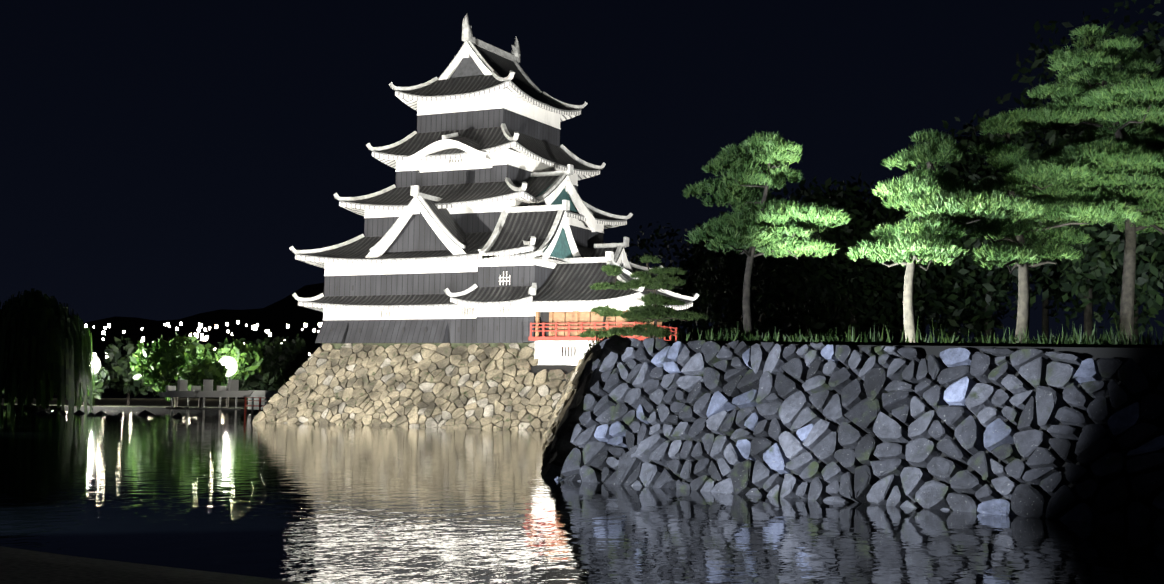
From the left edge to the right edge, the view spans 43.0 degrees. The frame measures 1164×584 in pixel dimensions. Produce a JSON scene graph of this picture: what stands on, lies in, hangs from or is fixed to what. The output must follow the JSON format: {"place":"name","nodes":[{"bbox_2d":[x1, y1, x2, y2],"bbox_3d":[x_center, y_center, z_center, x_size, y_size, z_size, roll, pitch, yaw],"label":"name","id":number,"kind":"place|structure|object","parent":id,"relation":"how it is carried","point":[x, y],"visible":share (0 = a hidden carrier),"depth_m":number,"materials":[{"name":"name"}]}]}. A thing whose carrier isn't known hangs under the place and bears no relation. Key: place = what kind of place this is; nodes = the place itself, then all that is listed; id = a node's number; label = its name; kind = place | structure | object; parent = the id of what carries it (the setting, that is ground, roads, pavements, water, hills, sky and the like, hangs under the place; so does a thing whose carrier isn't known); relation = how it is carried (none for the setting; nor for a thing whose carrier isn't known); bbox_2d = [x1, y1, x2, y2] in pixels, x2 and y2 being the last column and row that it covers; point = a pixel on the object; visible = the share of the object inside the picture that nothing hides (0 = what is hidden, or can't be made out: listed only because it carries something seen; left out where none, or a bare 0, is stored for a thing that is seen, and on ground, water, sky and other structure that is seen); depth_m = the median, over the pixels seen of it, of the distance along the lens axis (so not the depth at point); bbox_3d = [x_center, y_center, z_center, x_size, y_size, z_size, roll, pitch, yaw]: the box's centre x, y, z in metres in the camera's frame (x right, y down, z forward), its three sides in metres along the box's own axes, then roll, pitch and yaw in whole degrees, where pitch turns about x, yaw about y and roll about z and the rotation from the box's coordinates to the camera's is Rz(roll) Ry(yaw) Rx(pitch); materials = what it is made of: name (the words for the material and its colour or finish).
{"place":"outdoors","nodes":[
{"label":"outdoors","id":0,"kind":"place"},
{"bbox_2d":[0,546,301,583],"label":"bank ground","id":1,"kind":"structure","parent":0,"point":[20,566],"depth_m":13.54,"materials":[{"name":"soil"}]},
{"bbox_2d":[0,283,923,416],"bbox_3d":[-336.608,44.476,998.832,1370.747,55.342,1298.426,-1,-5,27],"label":"trees","id":2,"kind":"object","parent":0,"point":[50,347],"depth_m":178.65,"materials":[{"name":"green plant"}]},
{"bbox_2d":[222,361,232,371],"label":"lamp","id":3,"kind":"object","parent":2,"relation":"on","point":[228,365],"visible":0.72,"depth_m":179.08,"materials":[{"name":"white glass"}]},
{"bbox_2d":[0,395,1163,583],"bbox_3d":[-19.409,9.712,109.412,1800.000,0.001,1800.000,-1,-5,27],"label":"water","id":4,"kind":"structure","parent":0,"point":[239,493],"depth_m":22.74,"materials":[{"name":"black liquid"}]},
{"bbox_2d":[251,334,1163,477],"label":"stone base","id":5,"kind":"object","parent":4,"relation":"in","point":[487,385],"visible":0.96,"depth_m":102.34,"materials":[{"name":"beige stone"}]},
{"bbox_2d":[289,13,698,365],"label":"castle","id":6,"kind":"structure","parent":5,"relation":"on","point":[484,222],"depth_m":107.42,"materials":[{"name":"paint"}]},
{"bbox_2d":[578,254,708,338],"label":"pine tree","id":7,"kind":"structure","parent":5,"relation":"on","point":[658,310],"depth_m":95.03,"materials":[{"name":"green plant"}]},
{"bbox_2d":[582,316,1163,358],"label":"wall top grass","id":8,"kind":"structure","parent":5,"relation":"on","point":[1112,339],"depth_m":29.15,"materials":[{"name":"green plant"}]},
{"bbox_2d":[683,24,1163,343],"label":"pine trees","id":9,"kind":"object","parent":8,"relation":"on","point":[1104,164],"visible":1,"depth_m":39.20,"materials":[{"name":"green plant"}]},
{"bbox_2d":[625,0,1163,344],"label":"trees","id":10,"kind":"object","parent":5,"relation":"on","point":[838,293],"visible":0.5,"depth_m":68.37,"materials":[{"name":"green plant"}]},
{"bbox_2d":[554,337,1163,527],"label":"stone wall","id":11,"kind":"structure","parent":4,"relation":"in","point":[1070,433],"depth_m":28.54,"materials":[{"name":"black stone"}]},
{"bbox_2d":[0,0,1163,397],"label":"sky","id":12,"kind":"structure","parent":0,"point":[160,160],"materials":[{"name":"black"}]}
]}

